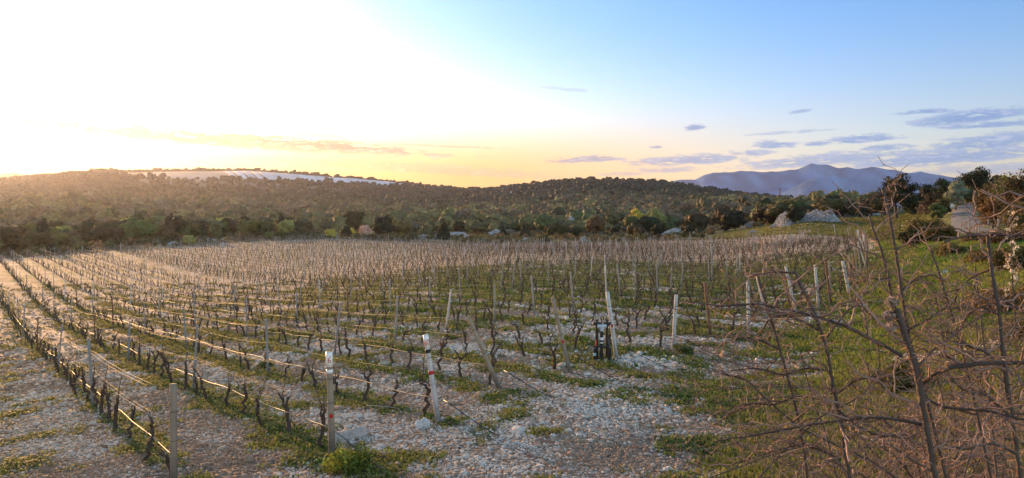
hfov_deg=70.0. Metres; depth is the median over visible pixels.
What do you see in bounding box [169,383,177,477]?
end post
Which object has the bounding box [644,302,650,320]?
grapevine
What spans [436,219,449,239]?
evergreen tree
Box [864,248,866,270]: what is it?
end post
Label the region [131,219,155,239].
woodland tree
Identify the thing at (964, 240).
bush
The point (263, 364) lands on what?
weed clump
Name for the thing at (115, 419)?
grapevine
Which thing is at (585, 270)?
trellis wire
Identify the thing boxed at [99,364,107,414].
grapevine
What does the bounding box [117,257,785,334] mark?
drip hose
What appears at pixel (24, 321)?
line post
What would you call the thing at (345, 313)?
trellis wire
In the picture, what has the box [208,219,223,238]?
woodland tree
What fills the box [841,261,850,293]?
end post
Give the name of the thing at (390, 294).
line post
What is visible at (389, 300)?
trellis wire
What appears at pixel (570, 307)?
grapevine
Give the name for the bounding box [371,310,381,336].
grapevine
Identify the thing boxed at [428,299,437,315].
grapevine
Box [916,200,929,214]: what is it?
bush
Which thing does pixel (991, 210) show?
roadside tree
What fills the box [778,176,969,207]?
mountain
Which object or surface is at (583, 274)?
drip hose
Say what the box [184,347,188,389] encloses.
grapevine
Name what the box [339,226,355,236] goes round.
bush
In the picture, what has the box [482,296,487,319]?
grapevine
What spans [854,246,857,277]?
end post
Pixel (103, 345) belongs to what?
grapevine
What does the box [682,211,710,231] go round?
woodland tree
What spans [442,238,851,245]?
drip hose
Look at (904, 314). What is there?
thorn bush
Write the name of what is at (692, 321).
grapevine
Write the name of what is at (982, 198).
roadside tree
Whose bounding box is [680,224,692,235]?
woodland tree
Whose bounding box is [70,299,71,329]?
line post
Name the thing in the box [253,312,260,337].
grapevine
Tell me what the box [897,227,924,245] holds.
bush
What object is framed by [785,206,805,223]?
evergreen tree
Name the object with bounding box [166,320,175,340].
grapevine
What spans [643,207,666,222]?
evergreen tree
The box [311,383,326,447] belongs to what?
grapevine
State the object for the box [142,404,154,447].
grapevine
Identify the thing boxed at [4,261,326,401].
trellis wire
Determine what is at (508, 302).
grapevine
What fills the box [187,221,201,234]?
woodland tree
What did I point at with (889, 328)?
thorn bush
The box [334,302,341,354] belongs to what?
line post
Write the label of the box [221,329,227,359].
grapevine
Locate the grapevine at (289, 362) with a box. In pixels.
[282,353,291,376]
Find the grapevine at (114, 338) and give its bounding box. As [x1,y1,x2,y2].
[112,330,119,348]
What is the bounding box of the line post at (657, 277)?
[656,262,657,295]
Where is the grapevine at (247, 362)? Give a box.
[239,346,249,368]
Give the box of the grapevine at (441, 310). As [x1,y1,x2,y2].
[437,300,442,329]
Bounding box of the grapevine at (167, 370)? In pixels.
[156,350,172,382]
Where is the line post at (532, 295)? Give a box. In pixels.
[531,275,534,314]
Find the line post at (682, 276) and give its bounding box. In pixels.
[680,263,683,289]
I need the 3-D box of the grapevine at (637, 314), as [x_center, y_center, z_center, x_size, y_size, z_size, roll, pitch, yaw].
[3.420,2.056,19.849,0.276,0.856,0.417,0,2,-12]
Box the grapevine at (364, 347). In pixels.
[360,326,367,359]
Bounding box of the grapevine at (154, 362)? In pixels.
[150,345,158,373]
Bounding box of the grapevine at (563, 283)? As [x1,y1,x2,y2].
[559,273,567,292]
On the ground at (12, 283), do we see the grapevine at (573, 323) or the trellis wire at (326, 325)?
the grapevine at (573, 323)
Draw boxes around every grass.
[697,224,1023,477]
[706,209,940,245]
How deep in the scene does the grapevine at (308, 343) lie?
19.70 m
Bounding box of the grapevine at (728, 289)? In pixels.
[725,276,731,301]
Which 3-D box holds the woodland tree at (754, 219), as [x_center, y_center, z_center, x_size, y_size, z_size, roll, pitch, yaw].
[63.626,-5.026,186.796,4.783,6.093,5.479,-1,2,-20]
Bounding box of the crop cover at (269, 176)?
[259,172,275,179]
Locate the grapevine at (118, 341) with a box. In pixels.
[116,337,120,354]
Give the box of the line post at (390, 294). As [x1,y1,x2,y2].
[389,279,390,312]
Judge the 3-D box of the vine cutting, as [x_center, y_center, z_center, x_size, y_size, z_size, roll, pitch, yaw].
[-2.111,2.697,10.740,0.635,0.090,0.053,1,2,26]
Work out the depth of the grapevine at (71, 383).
15.85 m
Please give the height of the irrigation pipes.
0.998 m
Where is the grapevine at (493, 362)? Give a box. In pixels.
[487,340,503,384]
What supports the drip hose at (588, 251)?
attached to the line post
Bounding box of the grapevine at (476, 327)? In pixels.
[473,298,477,331]
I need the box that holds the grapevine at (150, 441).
[142,425,155,461]
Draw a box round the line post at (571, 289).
[569,272,573,310]
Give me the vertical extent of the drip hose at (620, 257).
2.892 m
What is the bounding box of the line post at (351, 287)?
[350,274,351,300]
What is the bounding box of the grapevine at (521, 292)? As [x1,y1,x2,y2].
[517,277,524,304]
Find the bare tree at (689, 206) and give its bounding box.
[670,202,697,210]
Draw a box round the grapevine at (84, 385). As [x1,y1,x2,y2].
[78,364,90,399]
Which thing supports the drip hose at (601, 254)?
attached to the line post
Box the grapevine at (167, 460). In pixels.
[158,449,169,477]
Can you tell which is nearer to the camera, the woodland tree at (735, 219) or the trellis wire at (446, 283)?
the trellis wire at (446, 283)
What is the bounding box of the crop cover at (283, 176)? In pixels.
[271,173,290,179]
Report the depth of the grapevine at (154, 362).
18.28 m
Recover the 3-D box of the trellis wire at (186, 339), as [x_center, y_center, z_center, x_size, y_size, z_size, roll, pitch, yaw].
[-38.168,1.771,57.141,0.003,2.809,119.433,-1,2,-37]
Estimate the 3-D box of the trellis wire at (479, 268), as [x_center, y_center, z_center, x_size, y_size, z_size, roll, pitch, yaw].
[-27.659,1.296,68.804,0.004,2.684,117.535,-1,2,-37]
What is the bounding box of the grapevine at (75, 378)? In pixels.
[71,360,80,391]
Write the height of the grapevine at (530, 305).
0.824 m
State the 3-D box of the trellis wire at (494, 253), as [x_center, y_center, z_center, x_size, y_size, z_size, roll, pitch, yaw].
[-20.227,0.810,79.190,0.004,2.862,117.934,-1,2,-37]
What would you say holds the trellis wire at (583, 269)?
attached to the line post at (682, 276)
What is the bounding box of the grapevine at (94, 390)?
[91,361,104,407]
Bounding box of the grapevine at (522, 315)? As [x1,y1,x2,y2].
[521,303,525,325]
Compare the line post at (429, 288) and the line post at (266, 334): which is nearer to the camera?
the line post at (266, 334)
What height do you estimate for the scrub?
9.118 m
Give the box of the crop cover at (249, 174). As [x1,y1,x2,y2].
[243,171,254,177]
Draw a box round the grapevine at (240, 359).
[237,338,241,363]
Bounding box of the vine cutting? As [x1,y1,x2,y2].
[352,420,386,423]
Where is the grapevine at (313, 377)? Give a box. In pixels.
[307,359,316,386]
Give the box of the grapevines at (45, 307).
[0,231,866,330]
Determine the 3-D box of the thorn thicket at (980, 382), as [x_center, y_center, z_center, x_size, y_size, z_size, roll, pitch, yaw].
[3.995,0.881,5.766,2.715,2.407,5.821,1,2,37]
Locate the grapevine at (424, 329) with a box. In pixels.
[420,315,429,344]
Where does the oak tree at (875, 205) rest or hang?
on the ground at (12, 283)
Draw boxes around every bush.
[181,235,195,244]
[262,231,276,238]
[323,229,336,237]
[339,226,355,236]
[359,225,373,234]
[543,222,566,237]
[566,226,581,237]
[633,227,641,235]
[650,223,666,234]
[654,234,955,477]
[657,226,1023,477]
[720,225,730,230]
[815,157,1023,477]
[864,356,937,393]
[880,175,1023,477]
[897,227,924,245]
[905,218,946,242]
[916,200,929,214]
[925,224,959,240]
[928,203,945,218]
[931,242,969,255]
[961,231,983,241]
[962,246,1008,263]
[962,285,1023,314]
[977,226,1023,243]
[984,243,1023,270]
[993,313,1023,344]
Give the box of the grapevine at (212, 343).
[207,329,213,354]
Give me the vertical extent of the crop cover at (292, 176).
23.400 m
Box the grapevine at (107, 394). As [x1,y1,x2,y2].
[102,384,111,420]
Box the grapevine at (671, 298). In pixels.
[668,283,675,308]
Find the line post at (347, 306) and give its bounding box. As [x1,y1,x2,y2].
[347,289,348,320]
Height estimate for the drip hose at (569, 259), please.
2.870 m
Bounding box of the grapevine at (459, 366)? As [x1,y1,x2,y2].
[453,341,468,377]
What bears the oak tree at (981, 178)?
on the ground at (12, 283)
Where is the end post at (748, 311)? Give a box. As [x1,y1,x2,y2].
[746,280,749,332]
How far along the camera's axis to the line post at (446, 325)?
20.71 m
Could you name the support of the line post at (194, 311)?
on the ground at (12, 283)
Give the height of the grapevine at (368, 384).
0.906 m
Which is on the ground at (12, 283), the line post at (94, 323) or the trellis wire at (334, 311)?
the line post at (94, 323)
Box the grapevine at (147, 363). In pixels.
[145,344,150,368]
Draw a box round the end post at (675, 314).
[671,295,677,349]
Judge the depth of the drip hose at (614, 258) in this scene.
55.53 m
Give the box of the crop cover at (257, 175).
[252,172,262,178]
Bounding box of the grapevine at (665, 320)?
[659,300,668,330]
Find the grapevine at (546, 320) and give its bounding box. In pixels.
[542,311,549,329]
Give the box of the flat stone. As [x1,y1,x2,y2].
[335,426,370,442]
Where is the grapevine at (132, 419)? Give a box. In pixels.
[126,403,137,438]
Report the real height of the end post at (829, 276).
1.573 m
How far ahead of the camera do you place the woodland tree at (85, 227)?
144.69 m
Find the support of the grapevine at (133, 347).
on the ground at (12, 283)
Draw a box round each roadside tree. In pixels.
[924,192,950,207]
[932,198,949,214]
[969,179,1006,225]
[973,191,981,219]
[977,196,1010,228]
[984,172,1023,217]
[996,168,1023,218]
[997,201,1023,229]
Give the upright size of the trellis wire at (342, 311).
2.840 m
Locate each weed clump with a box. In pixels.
[256,360,275,367]
[321,445,375,476]
[672,343,695,354]
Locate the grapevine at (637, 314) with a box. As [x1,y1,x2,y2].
[631,301,644,328]
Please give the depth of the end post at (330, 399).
9.35 m
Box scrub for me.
[0,218,774,255]
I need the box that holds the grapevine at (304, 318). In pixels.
[300,305,308,329]
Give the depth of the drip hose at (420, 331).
17.63 m
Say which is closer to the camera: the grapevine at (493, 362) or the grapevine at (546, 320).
the grapevine at (493, 362)
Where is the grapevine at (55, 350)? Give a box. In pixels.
[54,344,57,367]
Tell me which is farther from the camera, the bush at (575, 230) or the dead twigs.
the bush at (575, 230)
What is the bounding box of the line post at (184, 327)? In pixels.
[182,306,186,348]
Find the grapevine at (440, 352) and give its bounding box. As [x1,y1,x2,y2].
[436,334,447,370]
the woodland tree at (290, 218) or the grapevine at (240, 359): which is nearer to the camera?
the grapevine at (240, 359)
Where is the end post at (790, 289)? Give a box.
[785,266,796,310]
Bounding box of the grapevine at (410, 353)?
[406,335,415,368]
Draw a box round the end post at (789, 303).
[781,269,791,308]
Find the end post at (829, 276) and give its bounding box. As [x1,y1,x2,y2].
[828,260,831,295]
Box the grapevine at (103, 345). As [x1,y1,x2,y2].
[93,329,104,348]
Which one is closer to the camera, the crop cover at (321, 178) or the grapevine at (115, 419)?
the grapevine at (115, 419)
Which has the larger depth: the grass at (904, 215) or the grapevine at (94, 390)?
the grass at (904, 215)
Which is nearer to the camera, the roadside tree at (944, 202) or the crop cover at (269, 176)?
the roadside tree at (944, 202)
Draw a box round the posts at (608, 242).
[2,224,858,271]
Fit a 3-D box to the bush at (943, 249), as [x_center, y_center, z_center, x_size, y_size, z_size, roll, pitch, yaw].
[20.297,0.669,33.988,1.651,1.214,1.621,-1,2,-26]
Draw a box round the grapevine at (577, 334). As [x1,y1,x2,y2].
[571,316,587,348]
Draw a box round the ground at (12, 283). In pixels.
[0,171,1022,477]
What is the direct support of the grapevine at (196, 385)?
on the ground at (12, 283)
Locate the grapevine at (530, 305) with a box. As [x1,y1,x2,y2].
[527,292,535,313]
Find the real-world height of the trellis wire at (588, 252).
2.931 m
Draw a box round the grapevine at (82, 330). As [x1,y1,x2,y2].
[76,322,85,340]
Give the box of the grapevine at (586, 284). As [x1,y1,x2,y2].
[582,273,590,295]
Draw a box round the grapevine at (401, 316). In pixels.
[398,304,404,325]
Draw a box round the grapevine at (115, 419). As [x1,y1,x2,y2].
[113,375,121,431]
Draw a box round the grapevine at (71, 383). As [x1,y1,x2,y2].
[59,362,76,394]
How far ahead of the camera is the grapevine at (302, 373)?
14.84 m
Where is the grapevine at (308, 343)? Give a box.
[307,320,314,349]
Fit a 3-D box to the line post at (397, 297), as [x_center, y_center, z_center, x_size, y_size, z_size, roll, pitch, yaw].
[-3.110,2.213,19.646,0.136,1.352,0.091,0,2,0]
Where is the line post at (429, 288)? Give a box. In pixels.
[428,276,430,305]
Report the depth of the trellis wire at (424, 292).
21.67 m
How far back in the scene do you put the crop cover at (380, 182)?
1365.51 m
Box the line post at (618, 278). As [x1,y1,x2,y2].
[616,263,620,296]
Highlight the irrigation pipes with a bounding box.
[593,319,611,360]
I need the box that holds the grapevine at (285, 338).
[280,323,287,344]
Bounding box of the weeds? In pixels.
[0,244,936,477]
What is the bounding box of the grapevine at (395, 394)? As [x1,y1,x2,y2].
[389,374,398,409]
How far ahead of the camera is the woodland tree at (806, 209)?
160.29 m
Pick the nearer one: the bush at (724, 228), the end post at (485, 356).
the end post at (485, 356)
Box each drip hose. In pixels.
[3,298,191,477]
[4,263,386,470]
[17,260,497,435]
[32,257,551,396]
[44,255,618,379]
[64,256,666,366]
[73,254,722,357]
[93,254,751,342]
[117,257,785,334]
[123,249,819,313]
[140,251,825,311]
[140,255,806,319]
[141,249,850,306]
[164,247,832,286]
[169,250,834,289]
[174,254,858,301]
[176,246,795,279]
[189,246,847,276]
[196,245,855,274]
[214,246,852,271]
[215,244,861,269]
[219,243,863,267]
[225,242,836,266]
[236,242,856,264]
[251,241,864,262]
[255,243,857,263]
[261,241,848,260]
[272,240,857,258]
[273,241,853,259]
[282,240,856,257]
[293,239,853,255]
[301,239,855,255]
[313,238,845,252]
[317,243,856,256]
[320,240,866,252]
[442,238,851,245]
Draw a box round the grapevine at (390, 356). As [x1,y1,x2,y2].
[387,331,394,363]
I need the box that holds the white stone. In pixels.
[414,417,430,428]
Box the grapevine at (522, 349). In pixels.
[515,332,525,356]
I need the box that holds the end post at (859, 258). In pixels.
[857,245,861,271]
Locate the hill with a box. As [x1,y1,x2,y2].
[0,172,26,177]
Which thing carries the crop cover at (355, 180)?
on the ground at (12, 283)
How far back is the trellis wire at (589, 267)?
33.50 m
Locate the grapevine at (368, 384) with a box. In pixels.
[361,356,374,400]
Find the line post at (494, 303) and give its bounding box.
[494,284,495,322]
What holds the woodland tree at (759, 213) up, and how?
on the ground at (12, 283)
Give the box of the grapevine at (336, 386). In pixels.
[333,365,339,393]
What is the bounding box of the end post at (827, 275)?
[824,261,831,304]
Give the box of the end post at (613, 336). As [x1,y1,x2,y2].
[606,292,618,358]
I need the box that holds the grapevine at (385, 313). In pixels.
[382,302,388,323]
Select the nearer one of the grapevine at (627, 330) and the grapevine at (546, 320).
the grapevine at (627, 330)
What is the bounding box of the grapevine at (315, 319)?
[313,309,319,330]
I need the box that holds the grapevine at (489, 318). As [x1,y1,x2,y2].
[481,299,493,335]
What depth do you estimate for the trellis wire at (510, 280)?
22.94 m
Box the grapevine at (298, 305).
[294,293,300,315]
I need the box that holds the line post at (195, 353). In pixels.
[192,325,198,388]
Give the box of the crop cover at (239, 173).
[234,171,246,178]
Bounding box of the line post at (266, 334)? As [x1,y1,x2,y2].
[264,319,268,371]
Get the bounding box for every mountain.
[673,163,959,194]
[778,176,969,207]
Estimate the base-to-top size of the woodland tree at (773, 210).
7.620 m
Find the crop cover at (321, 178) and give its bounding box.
[315,176,335,183]
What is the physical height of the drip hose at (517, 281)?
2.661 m
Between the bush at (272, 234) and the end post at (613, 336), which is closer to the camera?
the end post at (613, 336)
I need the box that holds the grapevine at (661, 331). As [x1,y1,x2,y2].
[659,314,667,346]
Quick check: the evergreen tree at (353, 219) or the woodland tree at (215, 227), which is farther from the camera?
the evergreen tree at (353, 219)
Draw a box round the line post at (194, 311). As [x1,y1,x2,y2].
[193,294,195,326]
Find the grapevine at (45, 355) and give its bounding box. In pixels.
[44,342,49,359]
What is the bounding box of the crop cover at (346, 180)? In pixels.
[332,177,349,182]
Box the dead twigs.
[0,292,828,477]
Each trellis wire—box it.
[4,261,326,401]
[8,300,168,421]
[11,254,426,371]
[11,264,321,371]
[13,252,435,346]
[17,269,333,371]
[23,261,436,371]
[23,312,163,393]
[38,294,324,398]
[44,250,566,315]
[44,258,483,324]
[55,278,439,345]
[66,262,567,335]
[73,261,571,315]
[74,276,500,346]
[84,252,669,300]
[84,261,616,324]
[85,269,565,334]
[90,285,491,346]
[104,255,697,308]
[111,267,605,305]
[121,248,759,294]
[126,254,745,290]
[127,291,496,324]
[134,259,728,304]
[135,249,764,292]
[138,262,702,293]
[139,244,793,275]
[143,243,818,273]
[146,251,709,281]
[149,250,789,280]
[152,247,826,283]
[155,245,809,279]
[157,250,737,277]
[161,279,669,317]
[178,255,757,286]
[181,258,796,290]
[184,246,835,267]
[184,248,789,269]
[195,243,842,261]
[197,245,835,262]
[199,241,835,260]
[226,257,842,276]
[239,237,854,253]
[251,243,848,256]
[266,239,862,252]
[272,248,844,256]
[295,239,865,250]
[296,246,858,255]
[303,235,855,245]
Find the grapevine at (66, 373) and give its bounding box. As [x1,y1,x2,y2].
[65,351,76,380]
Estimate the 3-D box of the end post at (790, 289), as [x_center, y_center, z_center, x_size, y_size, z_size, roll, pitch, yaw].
[8.768,1.687,22.926,0.466,1.670,0.087,0,2,0]
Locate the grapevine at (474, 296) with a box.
[473,287,478,307]
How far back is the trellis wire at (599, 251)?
50.53 m
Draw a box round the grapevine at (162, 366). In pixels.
[155,340,165,377]
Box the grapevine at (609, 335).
[602,315,611,347]
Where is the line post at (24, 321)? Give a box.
[23,305,24,336]
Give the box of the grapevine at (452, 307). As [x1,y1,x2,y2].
[446,296,456,317]
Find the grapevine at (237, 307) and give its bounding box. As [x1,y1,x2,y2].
[233,303,238,319]
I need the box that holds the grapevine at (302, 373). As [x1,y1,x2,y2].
[300,364,306,381]
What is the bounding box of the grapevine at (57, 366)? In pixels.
[53,349,59,372]
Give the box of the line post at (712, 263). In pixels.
[711,246,712,279]
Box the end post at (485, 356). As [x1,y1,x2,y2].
[467,315,500,387]
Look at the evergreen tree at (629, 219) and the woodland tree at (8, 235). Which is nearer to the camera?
the woodland tree at (8, 235)
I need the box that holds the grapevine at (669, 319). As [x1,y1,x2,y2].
[667,303,671,323]
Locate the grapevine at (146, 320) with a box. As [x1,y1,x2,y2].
[143,314,148,334]
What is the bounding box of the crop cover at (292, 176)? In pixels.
[285,174,300,179]
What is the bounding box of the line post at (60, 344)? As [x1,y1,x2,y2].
[57,324,62,365]
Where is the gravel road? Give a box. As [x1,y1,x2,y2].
[950,205,1010,232]
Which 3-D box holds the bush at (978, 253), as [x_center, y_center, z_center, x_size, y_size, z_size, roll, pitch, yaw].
[17.092,0.749,26.039,1.749,0.999,1.910,0,2,17]
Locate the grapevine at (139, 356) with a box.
[137,332,141,364]
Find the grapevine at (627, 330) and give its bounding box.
[621,305,631,341]
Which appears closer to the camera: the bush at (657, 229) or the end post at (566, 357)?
the end post at (566, 357)
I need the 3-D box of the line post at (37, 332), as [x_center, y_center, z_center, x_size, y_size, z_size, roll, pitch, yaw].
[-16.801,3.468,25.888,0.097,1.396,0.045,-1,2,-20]
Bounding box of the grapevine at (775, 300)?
[771,290,778,311]
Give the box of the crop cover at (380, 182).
[367,180,388,184]
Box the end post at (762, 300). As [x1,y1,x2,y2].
[756,277,767,318]
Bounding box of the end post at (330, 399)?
[326,351,334,455]
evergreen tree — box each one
[343,210,367,229]
[373,214,393,234]
[394,221,412,233]
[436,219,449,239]
[453,220,463,231]
[499,226,506,236]
[519,223,529,236]
[585,215,606,234]
[623,215,638,231]
[629,208,642,217]
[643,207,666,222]
[710,205,729,225]
[735,202,752,209]
[754,197,772,208]
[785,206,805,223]
[918,184,935,204]
[943,180,970,209]
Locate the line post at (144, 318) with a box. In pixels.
[144,303,144,334]
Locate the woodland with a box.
[0,167,875,247]
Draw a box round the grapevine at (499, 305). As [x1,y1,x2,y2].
[497,298,505,321]
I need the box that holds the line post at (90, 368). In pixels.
[86,338,94,405]
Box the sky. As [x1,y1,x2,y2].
[0,0,1023,187]
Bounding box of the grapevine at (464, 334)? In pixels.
[459,323,467,349]
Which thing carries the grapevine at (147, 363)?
on the ground at (12, 283)
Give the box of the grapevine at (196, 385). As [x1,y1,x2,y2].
[186,368,198,395]
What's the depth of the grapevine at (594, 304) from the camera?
23.05 m
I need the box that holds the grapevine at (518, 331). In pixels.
[511,320,520,339]
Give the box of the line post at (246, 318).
[246,296,247,335]
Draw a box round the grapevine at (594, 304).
[590,291,595,313]
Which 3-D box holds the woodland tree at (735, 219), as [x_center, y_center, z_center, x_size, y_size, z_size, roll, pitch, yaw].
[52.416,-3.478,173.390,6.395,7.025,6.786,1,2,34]
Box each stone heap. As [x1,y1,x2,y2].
[774,211,794,226]
[797,209,841,222]
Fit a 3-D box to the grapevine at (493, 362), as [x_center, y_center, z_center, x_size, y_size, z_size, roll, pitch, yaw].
[-0.312,2.247,13.085,0.216,0.877,0.376,1,2,33]
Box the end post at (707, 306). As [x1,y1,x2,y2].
[704,282,711,337]
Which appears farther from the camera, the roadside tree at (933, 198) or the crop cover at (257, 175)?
the crop cover at (257, 175)
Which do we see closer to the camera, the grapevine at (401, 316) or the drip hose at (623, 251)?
the grapevine at (401, 316)
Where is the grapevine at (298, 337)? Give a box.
[296,325,305,346]
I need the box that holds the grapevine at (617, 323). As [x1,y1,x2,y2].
[612,299,619,325]
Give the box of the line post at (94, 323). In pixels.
[93,305,95,341]
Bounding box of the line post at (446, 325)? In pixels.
[445,289,451,330]
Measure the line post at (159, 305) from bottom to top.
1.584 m
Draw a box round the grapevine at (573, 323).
[570,298,577,333]
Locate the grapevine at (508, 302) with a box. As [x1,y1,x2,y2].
[505,290,511,312]
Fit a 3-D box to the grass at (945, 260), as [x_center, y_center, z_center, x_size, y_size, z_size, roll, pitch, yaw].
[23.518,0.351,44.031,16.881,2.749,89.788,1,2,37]
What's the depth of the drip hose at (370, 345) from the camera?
15.94 m
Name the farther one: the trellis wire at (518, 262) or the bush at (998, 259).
the trellis wire at (518, 262)
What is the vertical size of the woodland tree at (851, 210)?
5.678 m
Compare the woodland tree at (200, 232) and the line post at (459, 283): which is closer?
the line post at (459, 283)
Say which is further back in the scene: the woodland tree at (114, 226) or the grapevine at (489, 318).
the woodland tree at (114, 226)
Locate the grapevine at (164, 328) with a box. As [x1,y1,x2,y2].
[159,314,165,338]
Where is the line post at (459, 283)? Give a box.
[458,268,460,300]
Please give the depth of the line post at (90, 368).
14.35 m
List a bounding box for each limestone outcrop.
[450,232,468,237]
[488,229,499,235]
[579,236,587,241]
[660,228,694,237]
[741,221,761,228]
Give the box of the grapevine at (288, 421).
[278,385,291,433]
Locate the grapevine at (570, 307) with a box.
[567,295,573,317]
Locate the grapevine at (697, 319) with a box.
[692,309,699,327]
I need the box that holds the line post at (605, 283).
[605,266,606,300]
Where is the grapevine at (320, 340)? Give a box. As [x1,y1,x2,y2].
[317,326,322,352]
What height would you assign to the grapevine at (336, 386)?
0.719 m
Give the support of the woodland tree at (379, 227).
on the ground at (12, 283)
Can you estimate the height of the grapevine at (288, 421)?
0.795 m
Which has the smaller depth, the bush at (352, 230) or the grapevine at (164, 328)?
the grapevine at (164, 328)
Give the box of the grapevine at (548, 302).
[547,292,552,316]
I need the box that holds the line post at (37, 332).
[36,317,38,349]
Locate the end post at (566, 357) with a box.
[551,297,571,372]
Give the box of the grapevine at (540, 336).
[533,328,542,344]
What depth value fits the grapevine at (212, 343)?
20.64 m
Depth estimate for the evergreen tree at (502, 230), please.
217.03 m
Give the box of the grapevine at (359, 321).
[354,311,362,334]
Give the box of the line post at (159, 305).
[158,290,159,317]
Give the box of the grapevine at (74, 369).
[72,352,77,381]
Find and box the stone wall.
[418,234,436,238]
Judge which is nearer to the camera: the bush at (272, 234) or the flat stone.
the flat stone
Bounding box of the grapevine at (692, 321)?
[688,313,695,335]
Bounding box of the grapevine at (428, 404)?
[419,355,430,416]
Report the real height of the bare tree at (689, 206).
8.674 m
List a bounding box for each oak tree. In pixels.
[867,198,893,217]
[874,172,920,217]
[898,193,924,214]
[930,177,951,195]
[952,166,994,204]
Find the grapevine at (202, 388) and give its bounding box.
[191,366,206,399]
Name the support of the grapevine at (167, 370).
on the ground at (12, 283)
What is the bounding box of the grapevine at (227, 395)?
[224,377,230,406]
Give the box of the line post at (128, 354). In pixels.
[127,321,130,360]
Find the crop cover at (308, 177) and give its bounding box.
[299,174,316,181]
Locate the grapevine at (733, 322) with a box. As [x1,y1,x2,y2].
[730,300,740,329]
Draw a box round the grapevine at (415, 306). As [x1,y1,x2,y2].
[409,295,417,315]
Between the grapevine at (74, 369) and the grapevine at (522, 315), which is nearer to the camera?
the grapevine at (74, 369)
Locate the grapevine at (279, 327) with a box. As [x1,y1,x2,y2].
[275,320,280,341]
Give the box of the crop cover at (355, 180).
[349,178,368,182]
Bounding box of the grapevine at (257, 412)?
[255,381,265,426]
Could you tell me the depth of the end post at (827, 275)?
24.42 m
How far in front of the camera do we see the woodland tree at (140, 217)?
165.44 m
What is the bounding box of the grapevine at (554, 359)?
[547,329,559,369]
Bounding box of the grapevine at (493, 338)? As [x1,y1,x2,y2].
[488,317,497,355]
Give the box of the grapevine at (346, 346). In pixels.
[343,326,351,356]
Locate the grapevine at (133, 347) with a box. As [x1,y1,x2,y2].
[127,336,138,356]
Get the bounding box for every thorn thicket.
[658,336,1023,477]
[736,375,1023,477]
[812,247,1023,477]
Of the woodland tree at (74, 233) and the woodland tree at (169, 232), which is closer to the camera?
the woodland tree at (74, 233)
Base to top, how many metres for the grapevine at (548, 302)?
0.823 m
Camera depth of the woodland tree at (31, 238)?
122.97 m
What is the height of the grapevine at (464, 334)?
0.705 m
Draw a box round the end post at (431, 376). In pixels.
[423,334,440,422]
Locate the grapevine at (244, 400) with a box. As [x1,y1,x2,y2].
[236,367,247,416]
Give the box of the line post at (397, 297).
[394,296,398,340]
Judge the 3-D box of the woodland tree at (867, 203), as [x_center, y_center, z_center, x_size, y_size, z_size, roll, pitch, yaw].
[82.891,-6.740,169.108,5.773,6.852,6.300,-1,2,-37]
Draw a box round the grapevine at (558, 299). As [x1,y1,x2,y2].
[554,291,561,308]
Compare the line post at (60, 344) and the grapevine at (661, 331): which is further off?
the line post at (60, 344)
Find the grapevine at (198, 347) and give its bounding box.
[197,334,201,353]
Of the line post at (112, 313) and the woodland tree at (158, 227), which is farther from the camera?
the woodland tree at (158, 227)
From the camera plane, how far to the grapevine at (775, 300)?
22.17 m
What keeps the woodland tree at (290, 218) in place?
on the ground at (12, 283)
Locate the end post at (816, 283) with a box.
[814,265,819,308]
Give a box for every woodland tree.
[0,226,17,249]
[7,224,30,246]
[10,236,24,251]
[19,231,54,248]
[20,222,36,231]
[30,218,54,248]
[48,221,67,227]
[49,227,69,244]
[56,225,76,230]
[59,230,86,246]
[68,235,81,245]
[75,221,100,239]
[82,216,101,222]
[83,224,112,241]
[94,228,124,243]
[100,222,117,228]
[111,220,126,238]
[118,217,138,229]
[122,227,135,239]
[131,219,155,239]
[138,213,144,220]
[144,217,162,239]
[159,226,178,238]
[161,215,185,232]
[178,225,192,236]
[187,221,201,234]
[193,228,206,237]
[203,223,208,232]
[207,222,225,236]
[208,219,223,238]
[220,218,235,235]
[221,221,233,237]
[234,216,249,230]
[236,219,257,234]
[252,220,271,234]
[255,219,274,229]
[274,211,285,235]
[275,219,295,233]
[284,216,296,228]
[340,226,352,235]
[372,221,391,234]
[608,226,619,235]
[626,222,646,234]
[638,215,659,232]
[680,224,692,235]
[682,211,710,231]
[720,210,747,229]
[751,209,761,223]
[753,203,767,222]
[753,204,775,224]
[764,200,786,218]
[781,199,805,210]
[801,205,815,213]
[811,198,845,211]
[819,194,840,211]
[837,200,857,217]
[856,196,883,214]
[859,201,868,216]
[964,190,976,202]
[989,175,1003,184]
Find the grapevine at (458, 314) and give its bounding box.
[455,306,462,330]
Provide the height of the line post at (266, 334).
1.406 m
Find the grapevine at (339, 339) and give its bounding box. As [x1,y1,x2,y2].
[338,324,344,354]
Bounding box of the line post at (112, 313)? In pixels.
[112,299,113,323]
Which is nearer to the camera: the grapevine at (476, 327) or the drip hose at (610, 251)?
the grapevine at (476, 327)
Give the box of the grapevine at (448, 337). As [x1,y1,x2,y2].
[443,328,450,346]
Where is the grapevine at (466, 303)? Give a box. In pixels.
[464,295,472,319]
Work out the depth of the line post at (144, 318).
27.84 m

